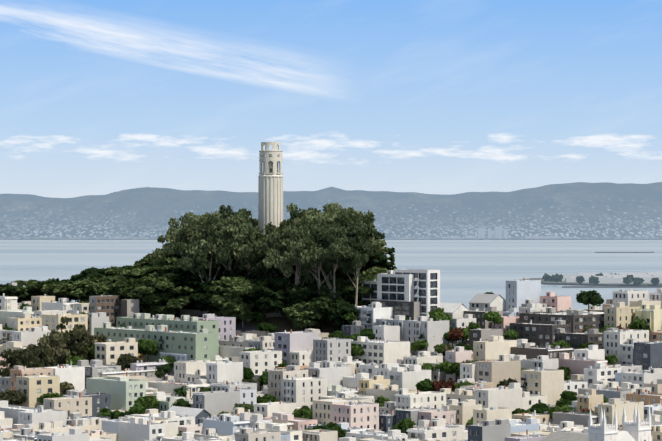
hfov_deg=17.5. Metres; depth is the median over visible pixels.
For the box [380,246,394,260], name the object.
cypress tree
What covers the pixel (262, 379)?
broad tree
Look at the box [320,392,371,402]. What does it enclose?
building
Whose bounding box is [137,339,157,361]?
broad tree
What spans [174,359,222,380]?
building
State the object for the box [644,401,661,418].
building
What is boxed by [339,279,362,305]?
cypress tree
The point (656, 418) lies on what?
building
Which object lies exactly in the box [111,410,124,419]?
broad tree
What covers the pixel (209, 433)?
building
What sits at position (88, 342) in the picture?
eucalyptus tree
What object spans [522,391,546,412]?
building
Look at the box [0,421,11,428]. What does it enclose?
building
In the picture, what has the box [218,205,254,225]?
eucalyptus tree
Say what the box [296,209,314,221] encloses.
eucalyptus tree
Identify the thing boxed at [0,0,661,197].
sky
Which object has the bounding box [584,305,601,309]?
building
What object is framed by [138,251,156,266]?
cypress tree
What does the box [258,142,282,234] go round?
coit tower
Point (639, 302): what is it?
building
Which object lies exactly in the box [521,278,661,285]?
treasure island land
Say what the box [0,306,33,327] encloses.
building
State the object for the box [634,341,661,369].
building
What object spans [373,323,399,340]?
building
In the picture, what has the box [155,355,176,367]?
broad tree
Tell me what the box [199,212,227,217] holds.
eucalyptus tree
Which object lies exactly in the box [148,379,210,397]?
building
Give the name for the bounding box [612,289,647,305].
building
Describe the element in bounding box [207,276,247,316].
cypress tree
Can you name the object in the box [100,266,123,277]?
umbrella tree
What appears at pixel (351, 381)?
building
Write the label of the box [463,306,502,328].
black house shingle
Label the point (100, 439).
building
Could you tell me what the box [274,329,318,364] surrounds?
building
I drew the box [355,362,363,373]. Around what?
building
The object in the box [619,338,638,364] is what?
building
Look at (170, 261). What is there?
cypress tree
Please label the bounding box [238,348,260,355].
broad tree
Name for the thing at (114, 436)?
building
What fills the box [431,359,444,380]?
building
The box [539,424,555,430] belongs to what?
building
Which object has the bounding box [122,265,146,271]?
umbrella tree
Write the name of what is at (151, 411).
building
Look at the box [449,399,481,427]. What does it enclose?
building
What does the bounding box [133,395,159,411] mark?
broad tree
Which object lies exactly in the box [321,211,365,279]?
eucalyptus tree
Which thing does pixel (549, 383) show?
building
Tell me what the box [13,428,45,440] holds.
building
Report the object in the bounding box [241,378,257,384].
broad tree
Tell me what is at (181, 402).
broad tree
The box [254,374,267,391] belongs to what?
building
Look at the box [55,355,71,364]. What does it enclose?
broad tree
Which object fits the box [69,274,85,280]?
umbrella tree
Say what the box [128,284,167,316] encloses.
cypress tree
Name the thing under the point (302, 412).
broad tree
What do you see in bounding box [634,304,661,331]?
building
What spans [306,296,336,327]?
cypress tree
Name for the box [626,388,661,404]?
building
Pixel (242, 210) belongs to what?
eucalyptus tree
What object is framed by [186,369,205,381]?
building
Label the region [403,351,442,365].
building
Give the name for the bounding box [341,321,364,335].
building
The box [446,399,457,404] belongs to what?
building
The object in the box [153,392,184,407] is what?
building
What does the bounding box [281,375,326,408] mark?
building
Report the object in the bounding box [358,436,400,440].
building
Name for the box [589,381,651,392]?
building
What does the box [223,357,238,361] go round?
building
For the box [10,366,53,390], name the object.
building
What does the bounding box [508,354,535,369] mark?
building
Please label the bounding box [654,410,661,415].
building
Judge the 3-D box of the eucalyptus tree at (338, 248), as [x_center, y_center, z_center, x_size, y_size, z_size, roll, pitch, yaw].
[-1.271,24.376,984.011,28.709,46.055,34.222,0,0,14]
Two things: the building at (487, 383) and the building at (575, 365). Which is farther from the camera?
the building at (575, 365)
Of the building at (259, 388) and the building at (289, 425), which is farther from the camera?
the building at (259, 388)
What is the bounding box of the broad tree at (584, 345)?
[577,343,594,348]
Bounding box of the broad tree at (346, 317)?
[340,312,358,324]
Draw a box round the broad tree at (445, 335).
[443,332,460,345]
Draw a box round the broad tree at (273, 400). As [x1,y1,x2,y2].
[267,398,278,402]
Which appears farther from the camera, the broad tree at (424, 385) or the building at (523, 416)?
the broad tree at (424, 385)
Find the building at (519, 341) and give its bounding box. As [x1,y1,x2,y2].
[516,339,534,346]
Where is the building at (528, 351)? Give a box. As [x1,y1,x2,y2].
[511,343,572,358]
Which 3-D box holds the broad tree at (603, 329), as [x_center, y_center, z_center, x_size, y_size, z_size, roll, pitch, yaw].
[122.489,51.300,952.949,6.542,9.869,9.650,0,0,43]
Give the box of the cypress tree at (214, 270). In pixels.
[197,267,219,276]
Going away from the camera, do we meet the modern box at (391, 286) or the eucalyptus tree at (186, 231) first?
the modern box at (391, 286)
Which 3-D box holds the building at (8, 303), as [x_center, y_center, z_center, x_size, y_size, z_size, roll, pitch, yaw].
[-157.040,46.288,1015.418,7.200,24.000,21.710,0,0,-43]
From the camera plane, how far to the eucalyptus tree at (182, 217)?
1038.46 m
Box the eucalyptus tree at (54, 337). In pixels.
[26,329,73,363]
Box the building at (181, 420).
[135,411,194,425]
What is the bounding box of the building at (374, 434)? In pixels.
[346,430,407,440]
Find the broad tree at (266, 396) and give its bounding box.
[263,394,275,398]
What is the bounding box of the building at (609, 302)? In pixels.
[602,299,612,310]
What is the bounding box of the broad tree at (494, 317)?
[482,311,501,327]
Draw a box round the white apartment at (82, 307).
[74,303,120,316]
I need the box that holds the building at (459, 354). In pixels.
[445,346,471,382]
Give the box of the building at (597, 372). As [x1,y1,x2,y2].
[584,363,620,386]
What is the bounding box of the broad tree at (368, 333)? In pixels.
[360,328,374,338]
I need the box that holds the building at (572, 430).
[556,427,587,432]
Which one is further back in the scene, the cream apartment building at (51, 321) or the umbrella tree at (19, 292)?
the umbrella tree at (19, 292)
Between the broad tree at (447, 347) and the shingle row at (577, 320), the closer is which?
the broad tree at (447, 347)
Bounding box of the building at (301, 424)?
[263,412,316,431]
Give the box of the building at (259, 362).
[239,349,281,380]
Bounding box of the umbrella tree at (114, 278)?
[98,274,135,283]
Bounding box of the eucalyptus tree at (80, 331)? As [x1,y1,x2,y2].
[51,316,88,357]
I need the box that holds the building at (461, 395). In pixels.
[440,388,475,401]
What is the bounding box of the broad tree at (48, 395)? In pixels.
[38,392,61,403]
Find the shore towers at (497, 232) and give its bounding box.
[110,226,579,237]
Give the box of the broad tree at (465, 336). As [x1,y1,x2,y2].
[461,328,468,342]
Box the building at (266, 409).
[254,400,295,416]
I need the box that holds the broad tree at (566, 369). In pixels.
[557,366,570,373]
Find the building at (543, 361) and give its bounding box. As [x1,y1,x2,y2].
[531,355,558,368]
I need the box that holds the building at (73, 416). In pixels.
[67,413,109,424]
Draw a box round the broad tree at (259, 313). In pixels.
[256,311,265,317]
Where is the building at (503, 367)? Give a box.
[476,354,520,387]
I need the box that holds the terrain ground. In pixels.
[151,277,504,381]
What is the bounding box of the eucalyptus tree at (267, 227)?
[264,222,278,232]
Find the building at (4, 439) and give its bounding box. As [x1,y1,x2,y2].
[0,433,15,440]
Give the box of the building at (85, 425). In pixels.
[10,413,149,432]
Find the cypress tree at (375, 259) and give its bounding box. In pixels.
[355,252,389,272]
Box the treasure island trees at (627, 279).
[542,273,659,285]
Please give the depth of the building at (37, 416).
807.61 m
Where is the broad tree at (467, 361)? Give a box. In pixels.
[462,360,477,362]
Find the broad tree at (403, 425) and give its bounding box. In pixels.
[392,417,415,434]
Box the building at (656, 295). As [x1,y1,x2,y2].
[649,288,661,299]
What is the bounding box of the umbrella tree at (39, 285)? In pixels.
[29,278,59,295]
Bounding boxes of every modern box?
[362,279,376,305]
[377,270,413,301]
[394,269,439,318]
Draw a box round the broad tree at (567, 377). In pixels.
[558,369,570,380]
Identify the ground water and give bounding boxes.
[0,239,661,309]
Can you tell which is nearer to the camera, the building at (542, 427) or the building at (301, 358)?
the building at (542, 427)
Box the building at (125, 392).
[86,377,145,409]
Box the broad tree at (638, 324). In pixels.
[628,316,648,329]
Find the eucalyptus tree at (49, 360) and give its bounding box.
[37,350,56,366]
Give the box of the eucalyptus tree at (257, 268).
[247,251,297,278]
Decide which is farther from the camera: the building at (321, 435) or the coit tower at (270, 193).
the coit tower at (270, 193)
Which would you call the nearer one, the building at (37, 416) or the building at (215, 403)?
the building at (37, 416)
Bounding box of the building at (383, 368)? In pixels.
[375,363,406,377]
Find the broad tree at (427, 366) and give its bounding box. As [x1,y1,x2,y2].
[418,362,434,373]
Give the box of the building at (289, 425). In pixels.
[272,421,293,429]
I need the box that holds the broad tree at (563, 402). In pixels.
[556,398,571,406]
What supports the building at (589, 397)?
on the terrain ground
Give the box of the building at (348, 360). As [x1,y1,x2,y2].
[335,356,361,365]
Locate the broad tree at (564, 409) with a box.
[546,405,574,418]
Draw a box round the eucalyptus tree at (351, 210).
[344,207,372,245]
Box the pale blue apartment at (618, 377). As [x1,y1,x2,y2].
[615,367,651,384]
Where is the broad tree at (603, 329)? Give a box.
[599,325,614,332]
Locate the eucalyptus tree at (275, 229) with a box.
[261,220,285,242]
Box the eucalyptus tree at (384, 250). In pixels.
[363,210,387,253]
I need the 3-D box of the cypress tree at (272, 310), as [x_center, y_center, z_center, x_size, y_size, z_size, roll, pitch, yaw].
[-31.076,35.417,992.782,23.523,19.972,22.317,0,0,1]
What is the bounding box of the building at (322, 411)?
[313,395,362,423]
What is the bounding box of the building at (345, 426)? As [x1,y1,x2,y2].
[308,422,365,440]
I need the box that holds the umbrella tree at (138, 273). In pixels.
[120,267,151,278]
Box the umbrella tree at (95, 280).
[87,277,106,282]
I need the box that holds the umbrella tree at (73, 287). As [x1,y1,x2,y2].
[69,277,100,299]
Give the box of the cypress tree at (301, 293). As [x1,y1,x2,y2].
[275,283,314,321]
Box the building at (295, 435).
[248,422,301,440]
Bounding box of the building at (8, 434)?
[0,431,33,440]
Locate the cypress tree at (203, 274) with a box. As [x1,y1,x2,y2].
[179,270,215,309]
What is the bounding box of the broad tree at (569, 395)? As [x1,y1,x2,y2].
[560,390,577,400]
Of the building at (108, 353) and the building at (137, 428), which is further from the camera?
the building at (108, 353)
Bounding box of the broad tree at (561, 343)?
[550,340,570,347]
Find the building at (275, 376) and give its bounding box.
[268,365,307,399]
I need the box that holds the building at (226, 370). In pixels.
[205,360,242,383]
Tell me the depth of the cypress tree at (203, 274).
1001.14 m
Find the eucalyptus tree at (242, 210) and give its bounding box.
[219,208,254,220]
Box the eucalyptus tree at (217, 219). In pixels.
[209,215,260,269]
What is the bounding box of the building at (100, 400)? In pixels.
[63,390,110,415]
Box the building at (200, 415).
[167,406,210,423]
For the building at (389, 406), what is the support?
on the terrain ground
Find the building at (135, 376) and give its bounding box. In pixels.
[103,372,143,379]
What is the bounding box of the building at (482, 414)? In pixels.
[473,407,511,424]
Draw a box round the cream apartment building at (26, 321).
[7,313,41,330]
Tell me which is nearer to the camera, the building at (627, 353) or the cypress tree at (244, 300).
the building at (627, 353)
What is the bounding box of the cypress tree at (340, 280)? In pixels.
[330,278,345,283]
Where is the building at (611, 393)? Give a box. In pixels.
[578,384,630,402]
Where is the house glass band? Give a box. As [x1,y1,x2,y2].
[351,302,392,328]
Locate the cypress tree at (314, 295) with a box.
[306,287,319,301]
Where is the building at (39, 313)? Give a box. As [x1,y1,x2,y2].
[34,309,65,316]
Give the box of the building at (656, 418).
[640,414,661,423]
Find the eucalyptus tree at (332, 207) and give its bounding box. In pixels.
[322,202,346,214]
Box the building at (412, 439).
[375,431,418,440]
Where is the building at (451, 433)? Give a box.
[406,423,462,440]
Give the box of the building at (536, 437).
[505,431,546,440]
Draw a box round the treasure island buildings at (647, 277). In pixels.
[543,271,661,282]
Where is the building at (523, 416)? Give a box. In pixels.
[512,410,549,423]
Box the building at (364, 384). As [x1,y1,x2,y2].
[359,375,389,394]
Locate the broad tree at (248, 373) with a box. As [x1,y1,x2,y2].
[243,367,253,379]
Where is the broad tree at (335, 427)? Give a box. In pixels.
[312,422,345,439]
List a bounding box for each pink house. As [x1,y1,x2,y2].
[397,354,444,365]
[540,292,570,310]
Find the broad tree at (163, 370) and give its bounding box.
[155,363,172,379]
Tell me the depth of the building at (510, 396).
844.25 m
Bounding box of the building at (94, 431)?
[89,430,102,433]
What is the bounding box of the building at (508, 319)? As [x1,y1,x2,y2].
[492,313,518,339]
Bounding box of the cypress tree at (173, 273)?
[152,266,206,317]
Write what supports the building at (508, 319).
on the terrain ground
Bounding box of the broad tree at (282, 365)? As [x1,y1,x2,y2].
[274,363,287,369]
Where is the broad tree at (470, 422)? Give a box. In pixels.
[466,417,472,424]
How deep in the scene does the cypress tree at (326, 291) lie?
989.21 m
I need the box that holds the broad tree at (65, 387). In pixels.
[60,382,74,396]
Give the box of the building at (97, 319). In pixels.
[88,312,108,338]
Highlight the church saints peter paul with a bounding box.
[542,400,651,440]
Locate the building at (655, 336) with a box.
[650,331,661,341]
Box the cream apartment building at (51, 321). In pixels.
[42,312,87,332]
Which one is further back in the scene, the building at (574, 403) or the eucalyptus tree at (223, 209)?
the eucalyptus tree at (223, 209)
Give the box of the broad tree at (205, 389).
[199,387,210,391]
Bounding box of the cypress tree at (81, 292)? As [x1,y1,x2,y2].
[70,280,109,302]
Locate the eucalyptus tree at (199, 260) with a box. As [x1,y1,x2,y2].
[170,215,236,312]
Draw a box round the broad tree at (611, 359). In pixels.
[605,354,617,364]
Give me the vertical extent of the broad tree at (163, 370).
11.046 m
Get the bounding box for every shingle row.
[509,320,570,345]
[519,307,603,332]
[555,328,618,351]
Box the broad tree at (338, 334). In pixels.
[328,330,345,338]
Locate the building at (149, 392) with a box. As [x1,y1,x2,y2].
[146,390,160,395]
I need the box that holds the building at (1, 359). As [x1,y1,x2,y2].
[0,356,5,369]
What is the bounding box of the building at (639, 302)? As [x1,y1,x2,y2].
[630,300,660,307]
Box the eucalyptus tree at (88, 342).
[65,330,107,362]
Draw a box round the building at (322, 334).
[305,329,328,336]
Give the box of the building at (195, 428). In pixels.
[178,423,202,433]
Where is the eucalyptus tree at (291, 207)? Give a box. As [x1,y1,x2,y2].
[286,203,314,220]
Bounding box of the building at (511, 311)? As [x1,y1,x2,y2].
[503,308,518,315]
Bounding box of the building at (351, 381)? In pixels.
[343,373,386,387]
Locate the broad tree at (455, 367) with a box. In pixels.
[447,362,461,382]
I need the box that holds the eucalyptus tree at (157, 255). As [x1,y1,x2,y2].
[149,248,177,264]
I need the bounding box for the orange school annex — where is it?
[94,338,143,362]
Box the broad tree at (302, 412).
[292,405,312,417]
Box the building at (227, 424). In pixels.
[203,414,249,439]
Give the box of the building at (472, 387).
[460,384,490,392]
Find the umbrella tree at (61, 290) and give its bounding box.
[41,283,71,301]
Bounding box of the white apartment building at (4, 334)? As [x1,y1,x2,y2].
[0,326,47,339]
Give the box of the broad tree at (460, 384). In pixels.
[453,381,474,391]
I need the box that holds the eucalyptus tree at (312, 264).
[279,223,348,295]
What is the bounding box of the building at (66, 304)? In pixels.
[42,298,78,312]
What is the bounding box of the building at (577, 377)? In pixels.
[569,374,583,380]
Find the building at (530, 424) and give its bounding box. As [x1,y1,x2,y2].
[509,418,538,432]
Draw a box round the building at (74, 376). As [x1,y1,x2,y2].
[44,364,84,396]
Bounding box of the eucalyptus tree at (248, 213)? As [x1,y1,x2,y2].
[244,211,257,226]
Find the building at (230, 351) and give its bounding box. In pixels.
[219,345,254,356]
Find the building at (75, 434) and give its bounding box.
[37,428,88,440]
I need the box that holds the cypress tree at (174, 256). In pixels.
[148,253,185,266]
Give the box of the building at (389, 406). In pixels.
[379,401,395,412]
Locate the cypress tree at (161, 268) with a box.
[139,265,189,285]
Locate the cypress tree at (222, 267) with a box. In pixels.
[210,258,232,272]
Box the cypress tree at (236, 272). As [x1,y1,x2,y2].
[214,268,255,280]
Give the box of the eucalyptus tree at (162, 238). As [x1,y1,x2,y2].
[157,220,182,248]
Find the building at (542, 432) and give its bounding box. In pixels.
[511,430,551,436]
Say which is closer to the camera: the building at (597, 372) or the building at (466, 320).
the building at (597, 372)
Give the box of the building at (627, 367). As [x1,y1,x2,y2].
[607,364,642,371]
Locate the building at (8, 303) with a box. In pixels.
[0,293,17,310]
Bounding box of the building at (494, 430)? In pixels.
[468,419,510,440]
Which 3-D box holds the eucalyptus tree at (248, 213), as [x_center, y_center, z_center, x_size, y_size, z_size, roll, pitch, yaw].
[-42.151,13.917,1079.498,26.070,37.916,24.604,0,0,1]
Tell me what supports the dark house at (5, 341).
on the terrain ground
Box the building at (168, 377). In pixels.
[162,375,173,380]
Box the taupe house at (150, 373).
[100,368,154,376]
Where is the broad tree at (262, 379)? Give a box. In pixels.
[257,371,267,385]
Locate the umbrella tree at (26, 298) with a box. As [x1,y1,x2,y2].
[23,286,30,300]
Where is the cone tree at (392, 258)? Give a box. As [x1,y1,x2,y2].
[389,253,396,269]
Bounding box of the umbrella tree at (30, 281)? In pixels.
[22,279,41,284]
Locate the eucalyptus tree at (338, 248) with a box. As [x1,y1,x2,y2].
[302,224,362,323]
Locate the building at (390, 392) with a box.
[366,384,416,401]
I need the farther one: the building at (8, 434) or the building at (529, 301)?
the building at (529, 301)
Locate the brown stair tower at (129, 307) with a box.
[121,299,138,316]
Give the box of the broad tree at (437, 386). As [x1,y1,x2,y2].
[430,379,455,391]
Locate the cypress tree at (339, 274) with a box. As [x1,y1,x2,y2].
[329,267,362,279]
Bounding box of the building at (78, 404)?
[43,393,91,417]
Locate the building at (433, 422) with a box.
[413,418,464,427]
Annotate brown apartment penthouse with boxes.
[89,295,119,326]
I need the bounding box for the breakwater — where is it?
[562,252,661,287]
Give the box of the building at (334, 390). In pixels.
[327,383,358,395]
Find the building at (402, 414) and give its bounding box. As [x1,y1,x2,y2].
[396,407,436,424]
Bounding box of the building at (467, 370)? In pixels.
[460,362,475,381]
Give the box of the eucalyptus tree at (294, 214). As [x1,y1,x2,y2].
[278,208,303,246]
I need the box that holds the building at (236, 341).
[219,336,259,348]
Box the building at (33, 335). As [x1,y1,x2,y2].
[12,327,58,345]
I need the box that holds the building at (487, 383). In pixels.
[469,381,493,387]
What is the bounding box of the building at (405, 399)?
[395,388,445,408]
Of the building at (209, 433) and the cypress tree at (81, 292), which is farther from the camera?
the cypress tree at (81, 292)
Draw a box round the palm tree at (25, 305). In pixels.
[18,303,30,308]
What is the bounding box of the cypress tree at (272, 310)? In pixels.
[246,276,282,312]
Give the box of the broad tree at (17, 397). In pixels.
[0,390,26,405]
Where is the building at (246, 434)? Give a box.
[235,428,280,440]
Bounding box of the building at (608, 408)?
[597,398,643,424]
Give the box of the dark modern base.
[374,300,421,319]
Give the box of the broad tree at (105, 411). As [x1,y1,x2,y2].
[95,407,111,419]
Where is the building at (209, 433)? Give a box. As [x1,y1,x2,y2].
[194,428,232,440]
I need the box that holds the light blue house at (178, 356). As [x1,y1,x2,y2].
[160,352,187,374]
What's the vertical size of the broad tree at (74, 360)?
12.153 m
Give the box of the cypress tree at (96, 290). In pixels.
[86,283,111,296]
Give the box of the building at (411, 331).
[376,315,448,354]
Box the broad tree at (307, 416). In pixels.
[302,414,312,418]
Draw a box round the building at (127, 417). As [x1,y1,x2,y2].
[118,415,167,421]
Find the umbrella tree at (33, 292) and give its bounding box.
[27,283,40,295]
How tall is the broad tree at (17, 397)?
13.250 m
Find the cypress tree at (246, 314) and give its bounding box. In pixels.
[209,277,257,325]
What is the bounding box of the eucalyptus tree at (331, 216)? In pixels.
[312,212,342,279]
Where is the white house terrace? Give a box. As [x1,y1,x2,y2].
[178,355,228,361]
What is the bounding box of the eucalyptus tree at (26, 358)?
[0,345,50,376]
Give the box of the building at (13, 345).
[0,341,35,364]
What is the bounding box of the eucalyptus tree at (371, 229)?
[341,211,377,278]
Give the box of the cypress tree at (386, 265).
[359,252,391,269]
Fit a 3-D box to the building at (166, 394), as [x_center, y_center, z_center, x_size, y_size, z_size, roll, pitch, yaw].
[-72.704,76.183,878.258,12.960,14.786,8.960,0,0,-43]
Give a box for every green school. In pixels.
[94,322,215,362]
[116,313,218,354]
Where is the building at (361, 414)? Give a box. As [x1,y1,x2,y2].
[332,400,378,430]
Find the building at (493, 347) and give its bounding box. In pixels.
[473,336,516,360]
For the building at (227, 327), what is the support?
on the terrain ground
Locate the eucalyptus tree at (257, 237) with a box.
[231,220,261,273]
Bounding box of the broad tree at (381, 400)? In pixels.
[374,396,389,406]
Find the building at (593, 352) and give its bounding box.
[574,345,604,359]
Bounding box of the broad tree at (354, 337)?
[343,334,359,340]
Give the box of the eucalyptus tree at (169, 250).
[164,215,200,255]
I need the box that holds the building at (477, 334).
[469,328,502,345]
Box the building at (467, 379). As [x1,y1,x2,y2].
[451,378,479,391]
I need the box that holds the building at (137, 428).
[118,417,164,440]
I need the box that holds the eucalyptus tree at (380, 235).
[373,232,384,239]
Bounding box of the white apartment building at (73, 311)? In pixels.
[68,310,78,313]
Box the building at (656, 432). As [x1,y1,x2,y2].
[651,425,661,439]
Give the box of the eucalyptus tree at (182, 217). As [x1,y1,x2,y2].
[178,214,220,228]
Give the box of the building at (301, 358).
[289,348,312,365]
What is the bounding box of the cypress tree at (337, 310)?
[326,301,359,326]
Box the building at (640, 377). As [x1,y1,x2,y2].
[621,368,661,386]
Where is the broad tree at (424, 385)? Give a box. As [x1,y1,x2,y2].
[415,379,433,391]
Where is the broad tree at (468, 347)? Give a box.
[463,345,472,351]
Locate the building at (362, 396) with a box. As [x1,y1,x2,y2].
[336,392,373,398]
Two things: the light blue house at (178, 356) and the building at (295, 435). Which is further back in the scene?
the light blue house at (178, 356)
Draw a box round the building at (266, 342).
[242,333,273,349]
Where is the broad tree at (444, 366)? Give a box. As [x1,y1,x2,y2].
[434,361,451,381]
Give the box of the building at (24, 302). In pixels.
[17,301,30,309]
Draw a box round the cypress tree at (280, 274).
[253,259,298,279]
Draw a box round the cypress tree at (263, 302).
[242,276,297,322]
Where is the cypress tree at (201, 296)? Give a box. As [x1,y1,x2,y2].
[189,280,222,313]
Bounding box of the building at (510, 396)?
[475,383,521,410]
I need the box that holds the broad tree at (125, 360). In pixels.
[117,353,138,369]
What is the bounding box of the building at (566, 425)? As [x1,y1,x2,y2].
[537,419,578,430]
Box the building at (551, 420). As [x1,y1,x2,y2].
[544,407,576,423]
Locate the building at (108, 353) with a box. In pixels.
[94,338,137,370]
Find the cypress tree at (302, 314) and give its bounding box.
[283,301,321,330]
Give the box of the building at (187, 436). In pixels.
[162,432,220,440]
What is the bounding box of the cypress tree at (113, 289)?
[101,278,142,305]
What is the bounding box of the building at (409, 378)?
[387,365,430,391]
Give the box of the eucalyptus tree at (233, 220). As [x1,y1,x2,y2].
[192,214,245,275]
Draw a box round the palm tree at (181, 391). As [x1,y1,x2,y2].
[173,386,187,396]
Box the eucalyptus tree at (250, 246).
[227,222,274,279]
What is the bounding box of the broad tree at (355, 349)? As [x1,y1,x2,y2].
[351,343,364,356]
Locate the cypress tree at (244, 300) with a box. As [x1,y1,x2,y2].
[222,277,251,302]
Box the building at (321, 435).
[302,429,337,440]
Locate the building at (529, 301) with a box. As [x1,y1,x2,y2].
[521,299,546,306]
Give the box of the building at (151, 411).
[145,409,157,413]
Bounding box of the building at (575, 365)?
[557,353,607,376]
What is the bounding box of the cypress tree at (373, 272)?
[354,266,388,279]
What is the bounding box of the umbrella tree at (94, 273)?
[75,268,114,282]
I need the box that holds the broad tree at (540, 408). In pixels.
[528,402,549,413]
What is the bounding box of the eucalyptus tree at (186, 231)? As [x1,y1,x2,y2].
[165,211,233,254]
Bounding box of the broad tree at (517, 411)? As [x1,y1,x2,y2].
[512,408,530,413]
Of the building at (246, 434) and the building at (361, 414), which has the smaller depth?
the building at (246, 434)
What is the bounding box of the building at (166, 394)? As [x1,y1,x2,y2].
[146,388,171,395]
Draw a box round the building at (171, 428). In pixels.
[154,421,177,437]
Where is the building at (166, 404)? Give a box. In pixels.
[158,397,192,412]
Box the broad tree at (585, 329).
[583,325,594,332]
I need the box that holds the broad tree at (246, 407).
[233,403,253,411]
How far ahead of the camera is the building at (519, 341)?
943.25 m
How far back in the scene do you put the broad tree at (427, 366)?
909.42 m
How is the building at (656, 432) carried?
on the terrain ground
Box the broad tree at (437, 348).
[433,343,444,354]
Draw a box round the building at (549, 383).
[521,367,563,404]
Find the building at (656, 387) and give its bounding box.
[644,379,661,393]
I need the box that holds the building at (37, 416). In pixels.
[18,407,66,426]
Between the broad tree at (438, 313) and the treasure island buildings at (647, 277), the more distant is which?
the treasure island buildings at (647, 277)
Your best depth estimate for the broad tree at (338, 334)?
957.04 m
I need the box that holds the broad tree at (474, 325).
[465,321,480,329]
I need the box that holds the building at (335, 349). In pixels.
[313,338,350,361]
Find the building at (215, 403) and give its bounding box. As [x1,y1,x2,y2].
[192,387,238,415]
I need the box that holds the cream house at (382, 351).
[351,336,409,363]
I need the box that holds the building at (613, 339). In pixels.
[604,328,648,364]
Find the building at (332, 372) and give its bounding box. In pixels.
[304,360,350,387]
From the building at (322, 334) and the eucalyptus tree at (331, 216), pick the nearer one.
the building at (322, 334)
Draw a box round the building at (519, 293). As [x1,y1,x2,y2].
[506,278,540,310]
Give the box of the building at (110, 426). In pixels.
[102,419,129,432]
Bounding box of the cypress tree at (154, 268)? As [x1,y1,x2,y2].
[145,257,167,273]
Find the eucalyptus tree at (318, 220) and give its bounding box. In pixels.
[276,216,326,283]
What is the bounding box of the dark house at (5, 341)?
[0,335,11,344]
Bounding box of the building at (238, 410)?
[226,407,261,415]
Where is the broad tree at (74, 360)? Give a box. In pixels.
[66,355,89,364]
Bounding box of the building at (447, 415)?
[418,408,456,423]
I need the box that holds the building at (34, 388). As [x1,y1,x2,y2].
[16,372,59,407]
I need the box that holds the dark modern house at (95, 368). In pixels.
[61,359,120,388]
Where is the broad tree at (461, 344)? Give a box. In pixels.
[455,342,466,346]
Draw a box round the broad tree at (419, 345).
[410,340,428,350]
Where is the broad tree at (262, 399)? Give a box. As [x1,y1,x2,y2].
[257,396,267,403]
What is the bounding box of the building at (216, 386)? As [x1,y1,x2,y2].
[210,380,256,390]
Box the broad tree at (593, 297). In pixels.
[576,290,603,311]
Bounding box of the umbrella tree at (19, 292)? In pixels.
[0,285,28,302]
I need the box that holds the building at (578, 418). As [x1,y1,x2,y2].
[553,411,598,426]
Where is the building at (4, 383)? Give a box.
[0,377,9,392]
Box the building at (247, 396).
[234,386,256,404]
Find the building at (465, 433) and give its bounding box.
[458,425,467,438]
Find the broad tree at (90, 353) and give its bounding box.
[86,344,94,359]
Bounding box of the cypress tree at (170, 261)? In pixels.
[149,256,193,276]
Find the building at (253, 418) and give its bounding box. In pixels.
[231,412,271,426]
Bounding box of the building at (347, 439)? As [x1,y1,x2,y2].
[339,437,355,440]
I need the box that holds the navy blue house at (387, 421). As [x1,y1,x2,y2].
[379,409,397,431]
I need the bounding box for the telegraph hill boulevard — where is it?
[180,309,285,317]
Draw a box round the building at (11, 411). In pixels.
[0,400,43,423]
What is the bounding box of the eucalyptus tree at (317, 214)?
[302,212,329,275]
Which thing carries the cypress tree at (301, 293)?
on the terrain ground
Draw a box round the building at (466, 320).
[449,314,475,343]
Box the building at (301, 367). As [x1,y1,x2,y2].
[276,364,308,369]
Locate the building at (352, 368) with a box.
[303,361,354,373]
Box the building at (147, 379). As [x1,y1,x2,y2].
[143,374,154,381]
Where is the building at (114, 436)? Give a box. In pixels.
[89,431,117,440]
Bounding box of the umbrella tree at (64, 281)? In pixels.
[55,279,74,296]
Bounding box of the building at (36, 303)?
[31,294,54,310]
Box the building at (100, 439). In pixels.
[89,437,111,440]
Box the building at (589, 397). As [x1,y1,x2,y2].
[576,389,602,412]
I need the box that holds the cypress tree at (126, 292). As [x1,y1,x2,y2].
[119,283,150,313]
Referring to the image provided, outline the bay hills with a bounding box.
[0,182,661,238]
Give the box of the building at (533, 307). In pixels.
[519,303,547,312]
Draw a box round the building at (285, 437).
[237,428,289,440]
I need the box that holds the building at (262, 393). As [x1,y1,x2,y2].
[257,388,267,396]
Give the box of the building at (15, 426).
[0,424,24,431]
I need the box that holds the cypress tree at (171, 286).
[135,274,192,314]
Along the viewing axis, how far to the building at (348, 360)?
922.25 m
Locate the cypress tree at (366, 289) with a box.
[350,276,376,305]
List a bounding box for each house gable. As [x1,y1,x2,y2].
[440,302,469,317]
[469,294,505,311]
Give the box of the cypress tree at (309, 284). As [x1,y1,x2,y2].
[285,272,328,287]
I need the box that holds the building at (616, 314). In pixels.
[604,302,639,329]
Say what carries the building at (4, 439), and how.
on the terrain ground
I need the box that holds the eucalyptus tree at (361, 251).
[333,224,380,306]
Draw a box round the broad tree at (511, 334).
[504,329,518,339]
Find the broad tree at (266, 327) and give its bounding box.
[257,322,276,335]
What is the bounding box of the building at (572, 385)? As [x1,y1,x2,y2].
[564,380,587,393]
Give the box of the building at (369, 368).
[360,363,379,376]
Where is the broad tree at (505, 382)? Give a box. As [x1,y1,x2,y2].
[496,378,517,387]
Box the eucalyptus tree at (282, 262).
[263,227,322,321]
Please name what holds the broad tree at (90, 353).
on the terrain ground
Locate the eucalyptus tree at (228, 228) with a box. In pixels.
[190,224,268,270]
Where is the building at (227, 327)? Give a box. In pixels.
[198,314,235,339]
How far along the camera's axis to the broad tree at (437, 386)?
871.47 m
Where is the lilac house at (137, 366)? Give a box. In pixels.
[130,359,173,380]
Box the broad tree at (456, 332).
[448,327,462,340]
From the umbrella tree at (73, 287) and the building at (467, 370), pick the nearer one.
the building at (467, 370)
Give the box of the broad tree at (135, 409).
[125,405,144,414]
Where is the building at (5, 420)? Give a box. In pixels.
[0,411,12,425]
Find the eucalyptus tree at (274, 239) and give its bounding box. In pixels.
[264,223,321,282]
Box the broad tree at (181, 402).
[171,398,191,407]
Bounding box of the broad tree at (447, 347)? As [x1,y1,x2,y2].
[442,343,453,353]
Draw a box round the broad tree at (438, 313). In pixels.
[428,307,451,321]
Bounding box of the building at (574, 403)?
[568,401,576,410]
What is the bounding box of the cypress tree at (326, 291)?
[316,281,346,301]

